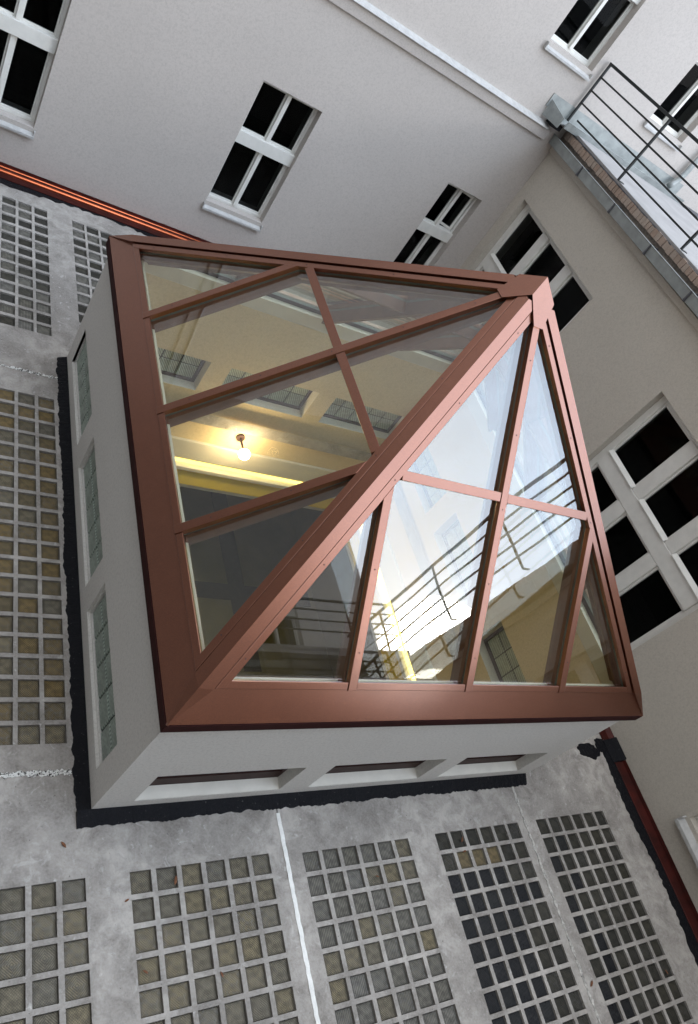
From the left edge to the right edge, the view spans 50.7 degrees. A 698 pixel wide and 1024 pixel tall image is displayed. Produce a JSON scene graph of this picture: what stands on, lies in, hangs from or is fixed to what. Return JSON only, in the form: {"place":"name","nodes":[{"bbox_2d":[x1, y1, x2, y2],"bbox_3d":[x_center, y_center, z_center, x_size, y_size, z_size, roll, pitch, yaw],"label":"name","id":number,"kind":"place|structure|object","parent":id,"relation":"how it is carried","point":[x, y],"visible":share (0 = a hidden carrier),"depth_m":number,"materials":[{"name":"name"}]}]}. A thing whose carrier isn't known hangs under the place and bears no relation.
{"place":"outdoors","nodes":[
{"label":"outdoors","id":0,"kind":"place"},
{"bbox_2d":[0,366,73,773],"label":"concrete slab","id":1,"kind":"structure","parent":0,"point":[35,711],"depth_m":5.36,"materials":[{"name":"grey concrete"}]},
{"bbox_2d":[0,364,57,379],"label":"joint sealant","id":2,"kind":"object","parent":1,"relation":"on","point":[30,372],"visible":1,"depth_m":6.61,"materials":[{"name":"grey"}]},
{"bbox_2d":[0,774,315,1023],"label":"concrete slab","id":3,"kind":"structure","parent":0,"point":[82,941],"depth_m":4.42,"materials":[{"name":"grey concrete"}]},
{"bbox_2d":[0,769,71,779],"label":"joint sealant","id":4,"kind":"object","parent":3,"relation":"on","point":[49,772],"visible":1,"depth_m":4.57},
{"bbox_2d":[276,813,320,1023],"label":"joint sealant","id":5,"kind":"object","parent":3,"relation":"on","point":[303,947],"visible":1,"depth_m":4.88,"materials":[{"name":"white"}]},
{"bbox_2d":[0,183,371,460],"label":"concrete slab","id":6,"kind":"structure","parent":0,"point":[53,257],"depth_m":7.69,"materials":[{"name":"grey concrete"}]},
{"bbox_2d":[0,161,410,326],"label":"copper gutter","id":7,"kind":"object","parent":6,"relation":"on","point":[23,180],"visible":0.48,"depth_m":8.87,"materials":[{"name":"brown metal"}]},
{"bbox_2d":[179,486,333,678],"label":"hall floor","id":8,"kind":"structure","parent":0,"point":[232,570],"depth_m":12.14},
{"bbox_2d":[291,508,385,679],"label":"hall wall","id":9,"kind":"structure","parent":8,"relation":"on","point":[331,585],"depth_m":12.22,"materials":[{"name":"beige paint"}]},
{"bbox_2d":[179,483,388,679],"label":"hall ceiling","id":10,"kind":"structure","parent":9,"relation":"on","point":[347,548],"depth_m":8.77,"materials":[{"name":"white paint"}]},
{"bbox_2d":[56,235,642,828],"bbox_3d":[0.073,-0.147,6.202,4.180,4.612,4.348,10,47,-35],"label":"roof lantern","id":11,"kind":"object","parent":10,"relation":"on","point":[172,717],"visible":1,"depth_m":5.30,"materials":[{"name":"metal"}]},
{"bbox_2d":[75,336,91,439],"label":"glass block window","id":12,"kind":"structure","parent":11,"relation":"in","point":[81,362],"depth_m":6.41,"materials":[{"name":"glass"}]},
{"bbox_2d":[81,443,102,581],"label":"glass block window","id":13,"kind":"structure","parent":11,"relation":"in","point":[94,552],"depth_m":5.64,"materials":[{"name":"glass"}]},
{"bbox_2d":[90,589,116,763],"bbox_3d":[-1.582,1.055,4.853,0.062,0.390,1.140,10,47,-35],"label":"glass block window","id":14,"kind":"structure","parent":11,"relation":"in","point":[105,711],"depth_m":4.86,"materials":[{"name":"glass"}]},
{"bbox_2d":[158,347,205,381],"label":"glass block window","id":15,"kind":"structure","parent":11,"relation":"in","point":[173,364],"depth_m":7.27,"materials":[{"name":"glass"}]},
{"bbox_2d":[136,769,286,799],"bbox_3d":[-0.843,1.728,4.888,1.060,0.405,0.143,10,47,-35],"label":"glass block window","id":16,"kind":"structure","parent":11,"relation":"in","point":[244,781],"depth_m":4.97,"materials":[{"name":"glass"}]},
{"bbox_2d":[236,434,249,459],"bbox_3d":[-1.157,-0.702,8.025,0.124,0.124,0.321,10,47,-35],"label":"wall lamp","id":17,"kind":"object","parent":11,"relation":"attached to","point":[243,454],"visible":1,"depth_m":7.95,"materials":[{"name":"white glass"}]},
{"bbox_2d":[222,368,312,409],"bbox_3d":[-0.881,-1.356,7.796,1.040,0.390,0.082,10,47,-35],"label":"glass block window","id":18,"kind":"structure","parent":11,"relation":"in","point":[294,397],"depth_m":7.96,"materials":[{"name":"glass"}]},
{"bbox_2d":[323,398,401,432],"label":"glass block window","id":19,"kind":"structure","parent":11,"relation":"in","point":[341,410],"depth_m":8.54,"materials":[{"name":"glass"}]},
{"bbox_2d":[308,760,425,786],"bbox_3d":[0.212,1.916,5.624,1.060,0.405,0.143,10,47,-35],"label":"glass block window","id":20,"kind":"structure","parent":11,"relation":"in","point":[359,773],"depth_m":5.73,"materials":[{"name":"glass"}]},
{"bbox_2d":[413,446,446,507],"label":"glass block window","id":21,"kind":"structure","parent":11,"relation":"in","point":[424,464],"depth_m":8.52,"materials":[{"name":"glass"}]},
{"bbox_2d":[441,520,489,597],"bbox_3d":[1.295,0.565,7.803,0.082,0.390,1.060,10,47,-35],"label":"glass block window","id":22,"kind":"structure","parent":11,"relation":"in","point":[460,553],"depth_m":7.93,"materials":[{"name":"glass"}]},
{"bbox_2d":[438,754,525,776],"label":"glass block window","id":23,"kind":"structure","parent":11,"relation":"in","point":[473,765],"depth_m":6.45,"materials":[{"name":"glass"}]},
{"bbox_2d":[483,626,526,682],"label":"glass block window","id":24,"kind":"structure","parent":11,"relation":"in","point":[507,668],"depth_m":7.22,"materials":[{"name":"glass"}]},
{"bbox_2d":[0,0,697,320],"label":"courtyard building","id":25,"kind":"structure","parent":0,"point":[421,132],"depth_m":8.83,"materials":[{"name":"white paint"}]},
{"bbox_2d":[0,0,69,139],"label":"window","id":26,"kind":"structure","parent":25,"relation":"in","point":[14,23],"depth_m":7.52,"materials":[{"name":"white paint"}]},
{"bbox_2d":[202,81,317,231],"bbox_3d":[-1.099,-4.349,9.059,0.830,1.684,0.245,10,47,-35],"label":"window","id":27,"kind":"structure","parent":25,"relation":"in","point":[263,145],"depth_m":9.09,"materials":[{"name":"white paint"}]},
{"bbox_2d":[404,183,477,264],"bbox_3d":[1.147,-4.048,10.655,0.630,1.560,0.204,10,47,-35],"label":"window","id":28,"kind":"structure","parent":25,"relation":"in","point":[430,227],"depth_m":10.55,"materials":[{"name":"white paint"}]},
{"bbox_2d":[544,0,640,81],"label":"window","id":29,"kind":"structure","parent":25,"relation":"in","point":[569,46],"depth_m":8.91,"materials":[{"name":"white paint"}]},
{"bbox_2d":[644,61,697,151],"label":"window","id":30,"kind":"structure","parent":25,"relation":"in","point":[694,86],"depth_m":10.06,"materials":[{"name":"white paint"}]},
{"bbox_2d":[667,157,697,188],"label":"downpipe","id":31,"kind":"object","parent":25,"relation":"attached to","point":[683,174],"visible":0.93,"depth_m":10.68,"materials":[{"name":"metal"}]},
{"bbox_2d":[276,787,598,1023],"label":"concrete slab","id":32,"kind":"structure","parent":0,"point":[433,923],"depth_m":5.48,"materials":[{"name":"grey concrete"}]},
{"bbox_2d":[511,787,600,1023],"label":"joint sealant","id":33,"kind":"object","parent":32,"relation":"on","point":[558,911],"visible":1,"depth_m":6.14,"materials":[{"name":"grey"}]},
{"bbox_2d":[368,320,697,1023],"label":"concrete slab","id":34,"kind":"structure","parent":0,"point":[624,930],"depth_m":6.60,"materials":[{"name":"grey concrete"}]},
{"bbox_2d":[577,743,600,759],"bbox_3d":[2.489,2.470,7.606,0.374,0.007,0.184,10,47,-35],"label":"bitumen patch","id":35,"kind":"object","parent":34,"relation":"on","point":[589,750],"visible":0.99,"depth_m":7.59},
{"bbox_2d":[594,738,604,751],"bbox_3d":[2.642,2.451,7.758,0.166,0.007,0.159,10,47,-35],"label":"bitumen patch","id":36,"kind":"object","parent":34,"relation":"on","point":[599,743],"visible":1,"depth_m":7.75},
{"bbox_2d":[447,131,697,911],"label":"terrace wing","id":37,"kind":"structure","parent":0,"point":[588,234],"depth_m":8.36,"materials":[{"name":"beige paint"}]},
{"bbox_2d":[447,204,592,392],"bbox_3d":[2.178,-2.820,10.264,0.255,2.144,2.240,10,47,-35],"label":"window","id":38,"kind":"structure","parent":37,"relation":"in","point":[490,263],"depth_m":10.08,"materials":[{"name":"white paint"}]},
{"bbox_2d":[542,93,683,203],"bbox_3d":[3.727,-4.860,10.117,2.930,0.305,0.271,10,47,-35],"label":"box gutter","id":39,"kind":"object","parent":37,"relation":"on","point":[557,112],"visible":0.9,"depth_m":9.88,"materials":[{"name":"metal"}]},
{"bbox_2d":[544,395,697,649],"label":"window","id":40,"kind":"structure","parent":37,"relation":"in","point":[663,553],"depth_m":8.01,"materials":[{"name":"white paint"}]},
{"bbox_2d":[567,62,697,253],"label":"terrace railing","id":41,"kind":"object","parent":37,"relation":"on","point":[663,127],"visible":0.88,"depth_m":8.53,"materials":[{"name":"metal"}]},
{"bbox_2d":[599,727,697,965],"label":"copper flashing","id":42,"kind":"object","parent":37,"relation":"attached to","point":[645,825],"visible":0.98,"depth_m":7.27,"materials":[{"name":"brown metal"}]},
{"bbox_2d":[674,816,697,867],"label":"window","id":43,"kind":"structure","parent":37,"relation":"in","point":[681,822],"depth_m":7.04,"materials":[{"name":"white paint"}]},
{"bbox_2d":[682,204,697,216],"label":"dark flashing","id":44,"kind":"object","parent":37,"relation":"on","point":[694,212],"visible":0.4,"depth_m":11.15,"materials":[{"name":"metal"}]}
]}

